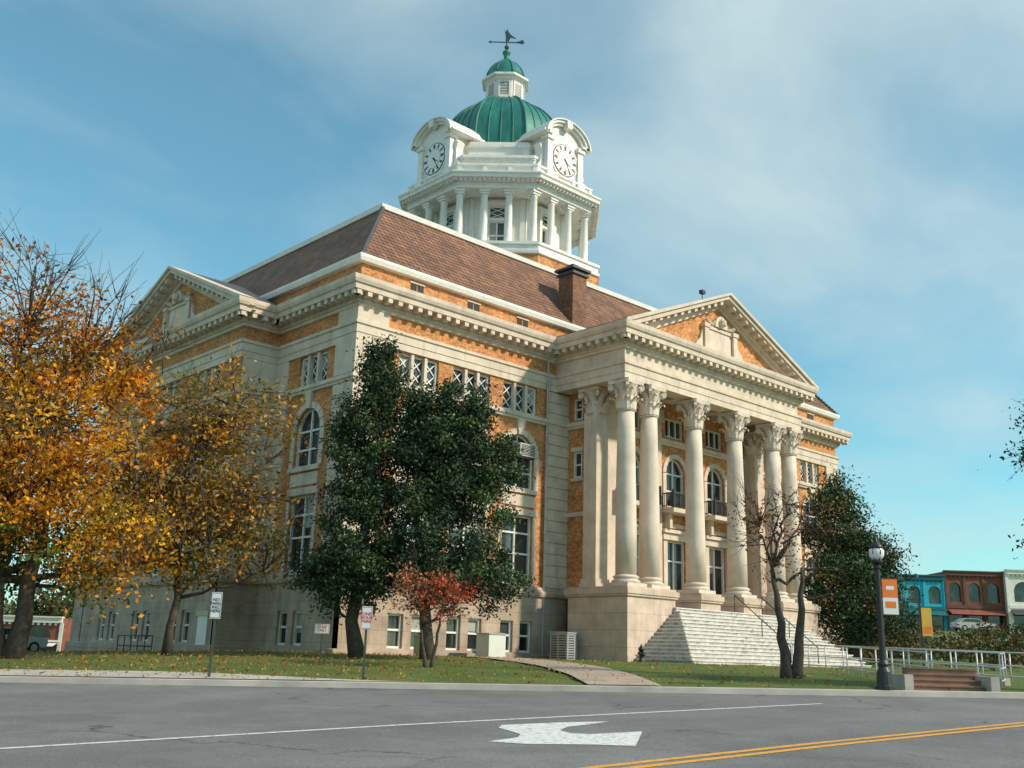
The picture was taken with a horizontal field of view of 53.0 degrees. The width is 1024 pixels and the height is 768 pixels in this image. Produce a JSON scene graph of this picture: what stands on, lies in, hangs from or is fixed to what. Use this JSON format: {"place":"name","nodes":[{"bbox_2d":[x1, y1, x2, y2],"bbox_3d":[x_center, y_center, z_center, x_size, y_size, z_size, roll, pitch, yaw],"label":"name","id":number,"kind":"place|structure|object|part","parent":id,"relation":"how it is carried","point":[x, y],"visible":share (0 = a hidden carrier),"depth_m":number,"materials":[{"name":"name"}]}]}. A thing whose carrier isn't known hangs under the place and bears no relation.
{"place":"outdoors","nodes":[
{"label":"outdoors","id":0,"kind":"place"},
{"bbox_2d":[0,669,467,682],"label":"sidewalk","id":1,"kind":"structure","parent":0,"point":[165,674],"depth_m":28.41,"materials":[{"name":"concrete"}]},
{"bbox_2d":[0,682,1023,767],"bbox_3d":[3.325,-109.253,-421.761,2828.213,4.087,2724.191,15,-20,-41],"label":"road","id":2,"kind":"structure","parent":0,"point":[34,714],"depth_m":17.02,"materials":[{"name":"grey asphalt"}]},
{"bbox_2d":[0,703,820,748],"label":"white lane line","id":3,"kind":"object","parent":2,"relation":"on","point":[365,726],"visible":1,"depth_m":16.45,"materials":[{"name":"paint"}]},
{"bbox_2d":[0,676,1023,698],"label":"kerb","id":4,"kind":"structure","parent":2,"relation":"on","point":[512,687],"depth_m":27.46,"materials":[{"name":"concrete"}]},
{"bbox_2d":[490,721,641,745],"bbox_3d":[0.934,5.613,16.603,2.362,0.119,4.052,1,-15,4],"label":"road turn arrow","id":5,"kind":"object","parent":2,"relation":"on","point":[543,733],"visible":1,"depth_m":15.84,"materials":[{"name":"white paint"}]},
{"bbox_2d":[581,722,1023,767],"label":"yellow centre line","id":6,"kind":"object","parent":2,"relation":"on","point":[646,761],"visible":1,"depth_m":14.71,"materials":[{"name":"paint"}]},
{"bbox_2d":[624,725,1023,767],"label":"yellow centre line","id":7,"kind":"object","parent":2,"relation":"on","point":[696,760],"visible":1,"depth_m":14.64,"materials":[{"name":"paint"}]},
{"bbox_2d":[0,630,1023,691],"bbox_3d":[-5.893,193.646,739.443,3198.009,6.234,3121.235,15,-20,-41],"label":"lawn ground","id":8,"kind":"structure","parent":0,"point":[869,682],"depth_m":33.34,"materials":[{"name":"green plant"}]},
{"bbox_2d":[4,627,47,651],"bbox_3d":[-29.683,14.926,59.927,1.870,1.450,4.550,-9,-18,36],"label":"parked car","id":9,"kind":"object","parent":8,"relation":"on","point":[35,644],"visible":0.39,"depth_m":60.44,"materials":[{"name":"silver paint"}]},
{"bbox_2d":[4,618,71,651],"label":"building","id":10,"kind":"structure","parent":8,"relation":"on","point":[53,628],"depth_m":106.78,"materials":[{"name":"brick"}]},
{"bbox_2d":[3,615,64,651],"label":"trim","id":11,"kind":"structure","parent":10,"relation":"attached to","point":[50,620],"depth_m":106.57,"materials":[{"name":"white paint"}]},
{"bbox_2d":[26,625,52,651],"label":"windows","id":12,"kind":"structure","parent":10,"relation":"attached to","point":[41,631],"depth_m":106.78,"materials":[{"name":"grey glass"}]},
{"bbox_2d":[3,577,79,618],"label":"distant tree line","id":13,"kind":"object","parent":8,"relation":"on","point":[58,608],"visible":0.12,"depth_m":185.17,"materials":[{"name":"green plant"}]},
{"bbox_2d":[0,208,233,658],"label":"autumn maple tree","id":14,"kind":"object","parent":8,"relation":"on","point":[55,468],"visible":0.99,"depth_m":37.22,"materials":[{"name":"orange plant"}]},
{"bbox_2d":[116,635,152,650],"bbox_3d":[-18.833,13.168,51.102,0.060,1.329,4.055,15,-20,-41],"label":"basement stair railing","id":15,"kind":"object","parent":8,"relation":"on","point":[137,645],"visible":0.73,"depth_m":50.94,"materials":[{"name":"black metal"}]},
{"bbox_2d":[71,337,319,655],"bbox_3d":[-12.364,4.252,41.070,10.081,13.035,8.783,-7,-17,30],"label":"autumn oak tree","id":16,"kind":"object","parent":8,"relation":"on","point":[216,424],"visible":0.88,"depth_m":40.56,"materials":[{"name":"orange plant"}]},
{"bbox_2d":[208,592,222,678],"bbox_3d":[-8.265,6.989,28.393,0.322,2.420,0.061,2,-15,0],"label":"no parking sign","id":17,"kind":"object","parent":8,"relation":"on","point":[215,606],"visible":0.98,"depth_m":28.54,"materials":[{"name":"white metal"}]},
{"bbox_2d":[314,624,329,658],"bbox_3d":[-7.200,9.748,38.740,0.550,1.350,0.061,2,-15,0],"label":"notice sign","id":18,"kind":"object","parent":8,"relation":"on","point":[322,629],"visible":0.98,"depth_m":38.83,"materials":[{"name":"white metal"}]},
{"bbox_2d":[273,332,436,658],"bbox_3d":[-6.079,4.294,41.212,5.674,13.326,5.997,15,-20,-41],"label":"holly tree","id":19,"kind":"object","parent":8,"relation":"on","point":[354,570],"visible":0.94,"depth_m":40.61,"materials":[{"name":"green plant"}]},
{"bbox_2d":[361,606,372,679],"bbox_3d":[-4.067,7.238,28.464,0.341,2.100,0.061,2,-15,0],"label":"parking sign","id":20,"kind":"object","parent":8,"relation":"on","point":[366,618],"visible":0.99,"depth_m":28.59,"materials":[{"name":"white metal"}]},
{"bbox_2d":[413,635,435,655],"bbox_3d":[-3.910,11.935,45.950,1.100,1.360,0.900,15,-20,-41],"label":"electrical cabinet","id":21,"kind":"object","parent":8,"relation":"on","point":[416,644],"visible":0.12,"depth_m":45.83,"materials":[{"name":"green metal"}]},
{"bbox_2d":[380,542,492,667],"bbox_3d":[-2.741,7.526,34.958,3.490,4.293,3.898,15,-20,-41],"label":"red dogwood tree","id":22,"kind":"object","parent":8,"relation":"on","point":[445,580],"visible":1,"depth_m":34.67,"materials":[{"name":"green plant"}]},
{"bbox_2d":[359,372,538,659],"bbox_3d":[-2.564,5.118,41.193,7.361,11.776,6.051,0,-15,8],"label":"holly tree","id":23,"kind":"object","parent":8,"relation":"on","point":[444,483],"visible":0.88,"depth_m":40.84,"materials":[{"name":"green plant"}]},
{"bbox_2d":[64,29,871,667],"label":"courthouse","id":24,"kind":"structure","parent":8,"relation":"on","point":[646,429],"depth_m":57.32,"materials":[{"name":"stone"}]},
{"bbox_2d":[195,616,208,644],"bbox_3d":[-15.347,12.531,50.678,0.055,2.150,1.000,15,-20,-41],"label":"basement door","id":25,"kind":"structure","parent":24,"relation":"in","point":[202,623],"depth_m":50.71,"materials":[{"name":"paint"}]},
{"bbox_2d":[102,208,818,650],"bbox_3d":[-1.981,3.205,74.945,47.110,31.650,32.320,15,-20,-41],"label":"window glass","id":26,"kind":"structure","parent":24,"relation":"in","point":[520,561],"depth_m":55.47,"materials":[{"name":"black glass"}]},
{"bbox_2d":[98,206,825,652],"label":"window frames","id":27,"kind":"structure","parent":24,"relation":"in","point":[310,449],"depth_m":56.07,"materials":[{"name":"paint"}]},
{"bbox_2d":[510,442,535,460],"bbox_3d":[0.546,3.737,56.220,1.210,0.790,1.010,15,-20,-41],"label":"window air conditioner","id":28,"kind":"object","parent":24,"relation":"attached to","point":[530,455],"depth_m":55.88,"materials":[{"name":"paint"}]},
{"bbox_2d":[734,595,818,663],"bbox_3d":[14.688,13.721,57.157,2.773,3.824,3.545,15,-20,-41],"label":"stair handrail","id":29,"kind":"object","parent":24,"relation":"on","point":[770,627],"visible":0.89,"depth_m":57.11,"materials":[{"name":"black metal"}]},
{"bbox_2d":[476,633,506,656],"bbox_3d":[-1.029,12.996,50.124,1.400,1.610,1.200,15,-20,-41],"label":"utility cabinet","id":30,"kind":"object","parent":8,"relation":"on","point":[491,644],"visible":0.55,"depth_m":49.84,"materials":[{"name":"grey metal"}]},
{"bbox_2d":[0,649,1007,690],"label":"fallen leaves","id":31,"kind":"object","parent":8,"relation":"on","point":[225,656],"visible":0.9,"depth_m":34.84,"materials":[{"name":"orange plant"}]},
{"bbox_2d":[549,631,577,659],"bbox_3d":[2.672,13.821,53.312,1.300,1.860,1.300,15,-20,-41],"label":"air conditioning unit","id":32,"kind":"object","parent":8,"relation":"on","point":[553,644],"visible":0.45,"depth_m":53.22,"materials":[{"name":"paint"}]},
{"bbox_2d":[471,656,659,684],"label":"walkway","id":33,"kind":"structure","parent":8,"relation":"on","point":[601,674],"depth_m":32.40,"materials":[{"name":"concrete"}]},
{"bbox_2d":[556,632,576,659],"bbox_3d":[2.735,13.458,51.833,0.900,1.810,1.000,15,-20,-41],"label":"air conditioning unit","id":34,"kind":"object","parent":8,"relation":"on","point":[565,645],"visible":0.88,"depth_m":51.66,"materials":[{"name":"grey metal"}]},
{"bbox_2d":[638,644,645,661],"bbox_3d":[6.247,12.970,49.474,0.440,0.860,0.376,15,-20,-41],"label":"fire hydrant","id":35,"kind":"object","parent":8,"relation":"on","point":[641,653],"visible":0.94,"depth_m":49.37,"materials":[{"name":"black metal"}]},
{"bbox_2d":[717,472,862,678],"bbox_3d":[9.094,6.223,33.568,4.662,6.825,3.615,-2,-15,13],"label":"bare dogwood tree","id":36,"kind":"object","parent":8,"relation":"on","point":[789,670],"visible":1,"depth_m":33.58,"materials":[{"name":"brown plant"}]},
{"bbox_2d":[800,460,932,661],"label":"magnolia tree","id":37,"kind":"object","parent":8,"relation":"on","point":[860,625],"visible":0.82,"depth_m":65.75,"materials":[{"name":"green plant"}]},
{"bbox_2d":[868,535,899,690],"bbox_3d":[10.288,6.302,28.419,0.745,4.200,0.471,8,-16,-23],"label":"street lamp","id":38,"kind":"object","parent":8,"relation":"on","point":[889,593],"visible":1,"depth_m":28.39,"materials":[{"name":"black metal"}]},
{"bbox_2d":[855,579,948,630],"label":"building","id":39,"kind":"structure","parent":8,"relation":"on","point":[923,587],"depth_m":137.79,"materials":[{"name":"teal paint"}]},
{"bbox_2d":[894,586,943,630],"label":"windows","id":40,"kind":"structure","parent":39,"relation":"attached to","point":[934,594],"depth_m":137.86,"materials":[{"name":"grey glass"}]},
{"bbox_2d":[893,574,945,609],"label":"trim","id":41,"kind":"structure","parent":39,"relation":"attached to","point":[931,578],"depth_m":138.02,"materials":[{"name":"teal paint"}]},
{"bbox_2d":[901,610,948,615],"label":"awning","id":42,"kind":"object","parent":39,"relation":"attached to","point":[936,612],"visible":0.4,"depth_m":136.55,"materials":[{"name":"teal paint"}]},
{"bbox_2d":[792,644,1023,687],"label":"ramp railing","id":43,"kind":"object","parent":8,"relation":"on","point":[1002,667],"visible":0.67,"depth_m":35.26,"materials":[{"name":"metal"}]},
{"bbox_2d":[822,615,1023,671],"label":"shrub border","id":44,"kind":"object","parent":8,"relation":"on","point":[1005,645],"visible":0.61,"depth_m":63.58,"materials":[{"name":"green plant"}]},
{"bbox_2d":[918,603,932,667],"bbox_3d":[18.098,11.192,44.768,0.540,3.200,0.080,2,-15,0],"label":"banner pole","id":45,"kind":"object","parent":8,"relation":"on","point":[925,621],"visible":0.88,"depth_m":44.94,"materials":[{"name":"yellow fabric"}]},
{"bbox_2d":[844,626,1021,660],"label":"foundation shrubs","id":46,"kind":"object","parent":8,"relation":"on","point":[949,636],"visible":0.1,"depth_m":74.78,"materials":[{"name":"green plant"}]},
{"bbox_2d":[855,672,1010,685],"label":"wall","id":47,"kind":"structure","parent":8,"relation":"on","point":[1007,682],"depth_m":31.35,"materials":[{"name":"concrete"}]},
{"bbox_2d":[891,667,1000,691],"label":"street steps","id":48,"kind":"structure","parent":8,"relation":"on","point":[927,679],"depth_m":28.54,"materials":[{"name":"brick"}]},
{"bbox_2d":[927,572,1004,630],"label":"building","id":49,"kind":"structure","parent":8,"relation":"on","point":[976,581],"depth_m":138.03,"materials":[{"name":"brown brick"}]},
{"bbox_2d":[942,570,1006,630],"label":"trim","id":50,"kind":"structure","parent":49,"relation":"attached to","point":[972,574],"depth_m":137.95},
{"bbox_2d":[949,582,1002,631],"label":"windows","id":51,"kind":"structure","parent":49,"relation":"attached to","point":[973,592],"depth_m":137.96,"materials":[{"name":"grey glass"}]},
{"bbox_2d":[949,609,1007,615],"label":"awning","id":52,"kind":"object","parent":49,"relation":"attached to","point":[974,612],"visible":1,"depth_m":136.64,"materials":[{"name":"brown fabric"}]},
{"bbox_2d":[950,618,995,631],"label":"parked car","id":53,"kind":"object","parent":8,"relation":"on","point":[963,622],"visible":0.54,"depth_m":115.56,"materials":[{"name":"silver paint"}]},
{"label":"windows","id":54,"kind":"part","parent":53,"relation":"part of","materials":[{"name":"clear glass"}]},
{"bbox_2d":[977,399,1023,558],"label":"oak tree","id":55,"kind":"object","parent":8,"relation":"on","point":[1021,458],"visible":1,"depth_m":31.48,"materials":[{"name":"green plant"}]},
{"bbox_2d":[998,570,1023,632],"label":"walls","id":56,"kind":"structure","parent":8,"relation":"on","point":[1014,580],"depth_m":137.17,"materials":[{"name":"white paint"}]},
{"bbox_2d":[1004,569,1023,628],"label":"trim","id":57,"kind":"structure","parent":56,"relation":"attached to","point":[1012,572],"depth_m":136.94,"materials":[{"name":"white paint"}]},
{"bbox_2d":[1012,610,1023,614],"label":"awning","id":58,"kind":"object","parent":56,"relation":"attached to","point":[1018,612],"visible":1,"depth_m":135.67,"materials":[{"name":"metal"}]},
{"bbox_2d":[1013,582,1023,630],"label":"windows","id":59,"kind":"structure","parent":56,"relation":"attached to","point":[1019,594],"depth_m":137.03,"materials":[{"name":"grey glass"}]},
{"bbox_2d":[0,0,1023,606],"label":"sky","id":60,"kind":"structure","parent":0,"point":[851,172],"materials":[{"name":"blue"}]}
]}

